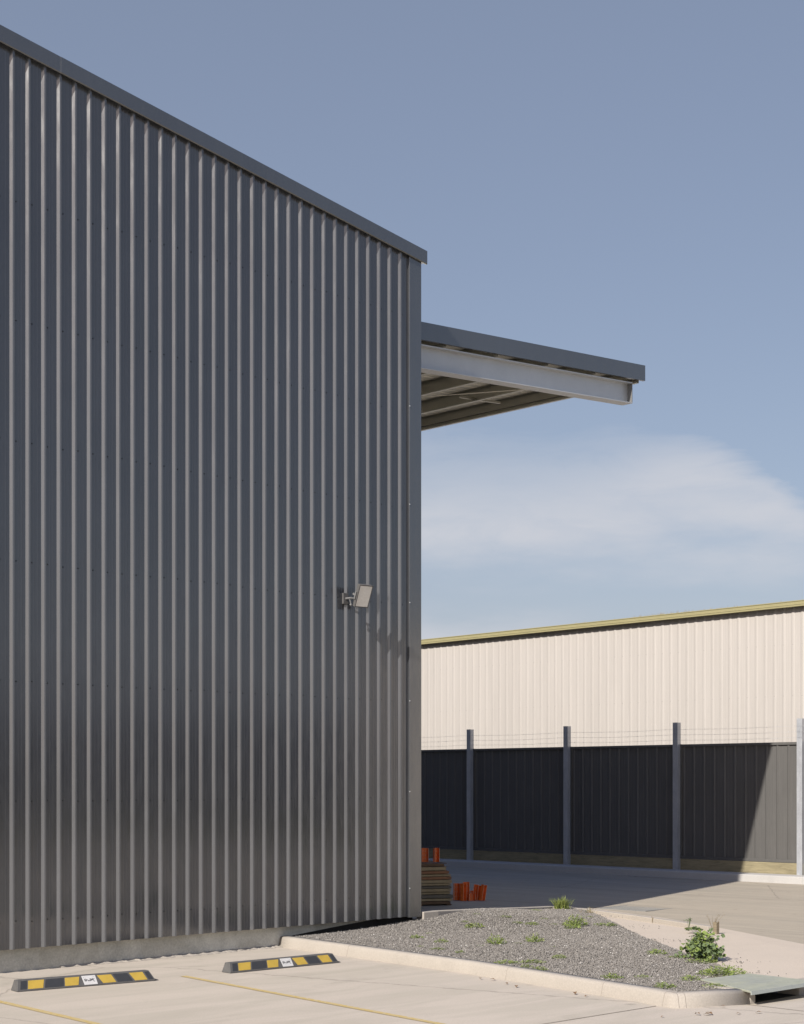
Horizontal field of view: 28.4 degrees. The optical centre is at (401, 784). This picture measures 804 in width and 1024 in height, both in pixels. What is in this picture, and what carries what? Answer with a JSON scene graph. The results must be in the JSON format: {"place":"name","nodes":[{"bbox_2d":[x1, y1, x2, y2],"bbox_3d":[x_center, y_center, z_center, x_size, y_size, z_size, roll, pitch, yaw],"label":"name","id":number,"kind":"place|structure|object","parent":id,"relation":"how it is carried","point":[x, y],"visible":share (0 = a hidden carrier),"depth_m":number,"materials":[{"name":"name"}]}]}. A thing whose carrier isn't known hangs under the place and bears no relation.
{"place":"outdoors","nodes":[
{"label":"outdoors","id":0,"kind":"place"},
{"bbox_2d":[0,948,803,1023],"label":"carpark","id":1,"kind":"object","parent":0,"point":[171,995],"depth_m":14.71,"materials":[{"name":"concrete"}]},
{"bbox_2d":[0,1000,100,1023],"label":"parking line","id":2,"kind":"object","parent":1,"relation":"on","point":[51,1013],"visible":1,"depth_m":13.84,"materials":[{"name":"yellow paint"}]},
{"bbox_2d":[11,970,157,991],"bbox_3d":[-3.131,1.946,15.806,1.533,0.108,0.155,0,0,-36],"label":"wheel stop","id":3,"kind":"object","parent":1,"relation":"on","point":[68,981],"visible":1,"depth_m":15.71,"materials":[{"name":"black rubber"}]},
{"bbox_2d":[222,953,339,973],"bbox_3d":[-1.295,1.946,17.371,1.542,0.108,0.155,0,0,-42],"label":"wheel stop","id":4,"kind":"object","parent":1,"relation":"on","point":[276,963],"visible":1,"depth_m":17.27,"materials":[{"name":"black rubber"}]},
{"bbox_2d":[182,976,444,1023],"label":"parking line","id":5,"kind":"object","parent":1,"relation":"on","point":[417,1019],"visible":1,"depth_m":14.61,"materials":[{"name":"yellow paint"}]},
{"bbox_2d":[278,936,749,1008],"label":"kerb","id":6,"kind":"structure","parent":1,"relation":"on","point":[654,995],"depth_m":15.90,"materials":[{"name":"concrete"}]},
{"bbox_2d":[544,1004,800,1023],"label":"expansion joint","id":7,"kind":"object","parent":1,"relation":"on","point":[646,1007],"visible":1,"depth_m":13.97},
{"bbox_2d":[700,973,803,1003],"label":"drain pit","id":8,"kind":"object","parent":1,"relation":"on","point":[758,988],"visible":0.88,"depth_m":14.94,"materials":[{"name":"concrete"}]},
{"bbox_2d":[0,0,803,639],"label":"sky","id":9,"kind":"structure","parent":0,"point":[622,180],"materials":[{"name":"blue"}]},
{"bbox_2d":[295,906,786,990],"bbox_3d":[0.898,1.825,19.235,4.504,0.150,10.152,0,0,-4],"label":"gravel bed","id":10,"kind":"object","parent":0,"point":[527,941],"visible":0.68,"depth_m":18.73,"materials":[{"name":"grey gravel"}]},
{"bbox_2d":[464,922,484,927],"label":"weed","id":11,"kind":"object","parent":10,"relation":"on","point":[470,925],"visible":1,"depth_m":20.37,"materials":[{"name":"green plant"}]},
{"bbox_2d":[485,933,506,944],"bbox_3d":[1.089,1.792,18.445,0.265,0.137,0.270,0,0,18],"label":"weed","id":12,"kind":"object","parent":10,"relation":"on","point":[489,940],"visible":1,"depth_m":18.44,"materials":[{"name":"green plant"}]},
{"bbox_2d":[494,959,518,963],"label":"weed","id":13,"kind":"object","parent":10,"relation":"on","point":[505,960],"visible":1,"depth_m":16.71,"materials":[{"name":"green plant"}]},
{"bbox_2d":[523,933,544,941],"bbox_3d":[1.564,1.796,18.700,0.256,0.130,0.252,0,0,-27],"label":"weed","id":14,"kind":"object","parent":10,"relation":"on","point":[534,938],"visible":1,"depth_m":18.68,"materials":[{"name":"green plant"}]},
{"bbox_2d":[521,959,546,963],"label":"weed","id":15,"kind":"object","parent":10,"relation":"on","point":[533,960],"visible":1,"depth_m":16.73,"materials":[{"name":"green plant"}]},
{"bbox_2d":[552,954,566,958],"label":"weed","id":16,"kind":"object","parent":10,"relation":"on","point":[560,957],"visible":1,"depth_m":17.13,"materials":[{"name":"green plant"}]},
{"bbox_2d":[548,896,574,908],"bbox_3d":[2.390,1.764,23.925,0.542,0.213,0.562,0,0,-16],"label":"grass tuft","id":17,"kind":"object","parent":10,"relation":"on","point":[559,904],"visible":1,"depth_m":23.87,"materials":[{"name":"green plant"}]},
{"bbox_2d":[564,920,580,928],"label":"weed","id":18,"kind":"object","parent":10,"relation":"on","point":[572,926],"visible":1,"depth_m":20.51,"materials":[{"name":"green plant"}]},
{"bbox_2d":[562,914,587,925],"bbox_3d":[2.281,1.778,20.827,0.369,0.158,0.359,0,0,-45],"label":"leafy weed","id":19,"kind":"object","parent":10,"relation":"on","point":[579,922],"visible":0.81,"depth_m":20.81,"materials":[{"name":"green plant"}]},
{"bbox_2d":[594,922,616,925],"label":"weed","id":20,"kind":"object","parent":10,"relation":"on","point":[607,924],"visible":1,"depth_m":20.98,"materials":[{"name":"green plant"}]},
{"bbox_2d":[603,973,623,978],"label":"weed","id":21,"kind":"object","parent":10,"relation":"on","point":[610,974],"visible":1,"depth_m":15.46,"materials":[{"name":"green plant"}]},
{"bbox_2d":[646,948,667,954],"bbox_3d":[2.823,1.850,17.600,0.262,0.068,0.259,0,0,-35],"label":"weed","id":22,"kind":"object","parent":10,"relation":"on","point":[652,951],"visible":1,"depth_m":17.60,"materials":[{"name":"green plant"}]},
{"bbox_2d":[655,982,675,988],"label":"weed","id":23,"kind":"object","parent":10,"relation":"on","point":[663,984],"visible":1,"depth_m":14.73,"materials":[{"name":"green plant"}]},
{"bbox_2d":[679,975,700,980],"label":"weed","id":24,"kind":"object","parent":10,"relation":"on","point":[687,976],"visible":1,"depth_m":15.32,"materials":[{"name":"green plant"}]},
{"bbox_2d":[674,928,726,961],"bbox_3d":[3.240,1.730,17.164,0.544,0.364,0.492,0,0,-45],"label":"mallow bush","id":25,"kind":"object","parent":10,"relation":"on","point":[698,947],"visible":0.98,"depth_m":17.11,"materials":[{"name":"green plant"}]},
{"bbox_2d":[685,958,716,963],"bbox_3d":[3.166,1.862,16.820,0.380,0.057,0.369,0,0,-44],"label":"weed","id":26,"kind":"object","parent":10,"relation":"on","point":[714,961],"visible":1,"depth_m":16.83,"materials":[{"name":"green plant"}]},
{"bbox_2d":[701,983,720,987],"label":"weed","id":27,"kind":"object","parent":10,"relation":"on","point":[711,984],"visible":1,"depth_m":14.84,"materials":[{"name":"green plant"}]},
{"bbox_2d":[696,963,750,976],"bbox_3d":[3.176,1.835,15.742,0.523,0.128,0.530,0,0,-45],"label":"leafy weed","id":28,"kind":"object","parent":10,"relation":"on","point":[727,971],"visible":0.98,"depth_m":15.70,"materials":[{"name":"green plant"}]},
{"bbox_2d":[412,898,803,943],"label":"yard","id":29,"kind":"structure","parent":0,"point":[789,930],"depth_m":23.48,"materials":[{"name":"concrete"}]},
{"bbox_2d":[421,901,450,904],"bbox_3d":[0.002,1.947,26.591,1.317,0.055,1.150,0,0,-18],"label":"timber board","id":30,"kind":"object","parent":29,"relation":"on","point":[433,902],"visible":0.16,"depth_m":26.18,"materials":[{"name":"brown wood"}]},
{"bbox_2d":[421,898,451,900],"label":"timber board","id":31,"kind":"object","parent":30,"relation":"on","point":[436,899],"visible":0.15,"depth_m":26.20,"materials":[{"name":"brown wood"}]},
{"bbox_2d":[421,894,452,898],"bbox_3d":[0.031,1.843,26.608,1.358,0.063,1.150,0,0,-16],"label":"timber board","id":32,"kind":"object","parent":31,"relation":"on","point":[438,896],"visible":0.17,"depth_m":26.18,"materials":[{"name":"grey wood"}]},
{"bbox_2d":[421,892,449,894],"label":"timber board","id":33,"kind":"object","parent":32,"relation":"on","point":[425,893],"visible":0.17,"depth_m":26.16,"materials":[{"name":"brown wood"}]},
{"bbox_2d":[421,888,450,891],"bbox_3d":[0.014,1.743,26.597,1.317,0.055,1.150,0,0,-16],"label":"timber board","id":34,"kind":"object","parent":33,"relation":"on","point":[438,890],"visible":0.2,"depth_m":26.17,"materials":[{"name":"brown wood"}]},
{"bbox_2d":[421,885,450,888],"bbox_3d":[0.016,1.690,26.596,1.330,0.048,1.150,0,0,-17],"label":"timber board","id":35,"kind":"object","parent":34,"relation":"on","point":[434,887],"visible":0.13,"depth_m":26.15,"materials":[{"name":"wood"}]},
{"bbox_2d":[421,883,450,885],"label":"timber board","id":36,"kind":"object","parent":35,"relation":"on","point":[434,884],"visible":0.2,"depth_m":26.17,"materials":[{"name":"brown wood"}]},
{"bbox_2d":[421,879,451,883],"bbox_3d":[0.018,1.596,26.588,1.335,0.061,1.150,0,0,-17],"label":"timber board","id":37,"kind":"object","parent":36,"relation":"on","point":[436,881],"visible":0.16,"depth_m":26.16,"materials":[{"name":"brown wood"}]},
{"bbox_2d":[421,876,450,879],"bbox_3d":[0.015,1.540,26.599,1.331,0.051,1.150,0,0,-17],"label":"timber board","id":38,"kind":"object","parent":37,"relation":"on","point":[436,878],"visible":0.16,"depth_m":26.16,"materials":[{"name":"brown wood"}]},
{"bbox_2d":[421,874,450,876],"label":"timber board","id":39,"kind":"object","parent":38,"relation":"on","point":[429,875],"visible":0.13,"depth_m":26.16,"materials":[{"name":"brown wood"}]},
{"bbox_2d":[421,870,448,873],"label":"timber board","id":40,"kind":"object","parent":39,"relation":"on","point":[436,872],"visible":0.18,"depth_m":26.16,"materials":[{"name":"brown wood"}]},
{"bbox_2d":[421,866,446,870],"bbox_3d":[-0.009,1.386,26.583,1.270,0.065,1.150,0,0,-16],"label":"timber board","id":41,"kind":"object","parent":40,"relation":"on","point":[433,868],"visible":0.15,"depth_m":26.14,"materials":[{"name":"brown wood"}]},
{"bbox_2d":[421,861,446,866],"bbox_3d":[-0.018,1.327,26.584,1.270,0.055,1.150,0,0,-17],"label":"timber board","id":42,"kind":"object","parent":41,"relation":"on","point":[431,864],"visible":0.22,"depth_m":26.18,"materials":[{"name":"brown wood"}]},
{"bbox_2d":[421,848,428,861],"bbox_3d":[0.379,1.182,26.570,0.121,0.232,0.057,0,0,-14],"label":"steel channel","id":43,"kind":"object","parent":42,"relation":"on","point":[424,854],"visible":0.97,"depth_m":26.59,"materials":[{"name":"orange metal"}]},
{"bbox_2d":[433,848,439,861],"bbox_3d":[0.574,1.181,26.572,0.091,0.235,0.057,0,0,-29],"label":"steel channel","id":44,"kind":"object","parent":42,"relation":"on","point":[436,854],"visible":1,"depth_m":26.59,"materials":[{"name":"orange metal"}]},
{"bbox_2d":[453,883,459,899],"bbox_3d":[0.940,1.850,27.357,0.101,0.290,0.062,0,0,-17],"label":"steel channel","id":45,"kind":"object","parent":29,"relation":"on","point":[454,891],"visible":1,"depth_m":27.38,"materials":[{"name":"orange metal"}]},
{"bbox_2d":[460,883,466,900],"bbox_3d":[1.057,1.845,27.217,0.062,0.300,0.101,0,-1,38],"label":"steel channel","id":46,"kind":"object","parent":29,"relation":"on","point":[463,894],"visible":1,"depth_m":27.20,"materials":[{"name":"orange metal"}]},
{"bbox_2d":[463,882,469,899],"bbox_3d":[1.107,1.838,27.335,0.111,0.315,0.062,-2,0,-6],"label":"steel channel","id":47,"kind":"object","parent":29,"relation":"on","point":[468,887],"visible":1,"depth_m":27.36,"materials":[{"name":"metal"}]},
{"bbox_2d":[468,894,475,900],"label":"steel channel","id":48,"kind":"object","parent":29,"relation":"on","point":[471,897],"visible":1,"depth_m":27.28,"materials":[{"name":"orange metal"}]},
{"bbox_2d":[473,884,479,897],"bbox_3d":[1.272,1.861,27.352,0.086,0.270,0.062,7,2,17],"label":"steel channel","id":49,"kind":"object","parent":29,"relation":"on","point":[474,888],"visible":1,"depth_m":27.36,"materials":[{"name":"orange metal"}]},
{"bbox_2d":[476,886,480,899],"bbox_3d":[1.321,1.870,27.381,0.081,0.250,0.062,3,-2,-29],"label":"steel channel","id":50,"kind":"object","parent":29,"relation":"on","point":[477,892],"visible":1,"depth_m":27.39,"materials":[{"name":"orange metal"}]},
{"bbox_2d":[479,884,486,900],"bbox_3d":[1.394,1.861,27.285,0.062,0.275,0.086,0,-13,44],"label":"steel channel","id":51,"kind":"object","parent":29,"relation":"on","point":[483,890],"visible":1,"depth_m":27.28,"materials":[{"name":"orange metal"}]},
{"bbox_2d":[597,905,670,911],"bbox_3d":[3.789,1.996,25.562,0.920,0.020,0.920,0,0,42],"label":"drain grate","id":52,"kind":"object","parent":29,"relation":"on","point":[634,908],"visible":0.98,"depth_m":25.45,"materials":[{"name":"grey metal"}]},
{"bbox_2d":[421,600,803,862],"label":"pale warehouse","id":53,"kind":"structure","parent":0,"point":[701,676],"depth_m":37.26,"materials":[{"name":"beige metal"}]},
{"bbox_2d":[446,867,803,920],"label":"yard ramp","id":54,"kind":"structure","parent":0,"point":[778,901],"depth_m":28.75,"materials":[{"name":"concrete"}]},
{"bbox_2d":[429,858,803,884],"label":"kerb","id":55,"kind":"structure","parent":54,"relation":"on","point":[708,875],"depth_m":33.00,"materials":[{"name":"grey concrete"}]},
{"bbox_2d":[421,718,803,874],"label":"fence","id":56,"kind":"object","parent":55,"relation":"on","point":[677,805],"visible":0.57,"depth_m":33.68,"materials":[{"name":"black metal"}]},
{"bbox_2d":[588,908,803,978],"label":"crossover","id":57,"kind":"object","parent":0,"point":[777,957],"visible":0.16,"depth_m":18.88,"materials":[{"name":"concrete"}]},
{"bbox_2d":[685,926,703,930],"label":"kerb weed","id":58,"kind":"object","parent":57,"relation":"on","point":[693,928],"visible":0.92,"depth_m":20.63,"materials":[{"name":"green plant"}]},
{"bbox_2d":[713,922,718,933],"bbox_3d":[4.097,1.868,20.719,0.060,0.163,0.058,0,0,-45],"label":"timber stake","id":59,"kind":"object","parent":57,"relation":"on","point":[716,927],"visible":0.87,"depth_m":20.70,"materials":[{"name":"beige wood"}]},
{"label":"ground","id":60,"kind":"structure","parent":0,"visible":0},
{"bbox_2d":[0,25,644,972],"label":"warehouse","id":61,"kind":"structure","parent":60,"relation":"on","point":[234,383],"depth_m":18.59,"materials":[{"name":"metal"}]},
{"bbox_2d":[342,584,372,607],"bbox_3d":[-0.553,-2.395,20.198,0.304,0.290,0.302,0,0,-45],"label":"floodlight","id":62,"kind":"object","parent":61,"relation":"attached to","point":[362,595],"visible":1,"depth_m":20.16,"materials":[{"name":"grey metal"}]},
{"bbox_2d":[417,906,712,930],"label":"kerb","id":63,"kind":"structure","parent":60,"relation":"on","point":[436,913],"depth_m":22.22,"materials":[{"name":"concrete"}]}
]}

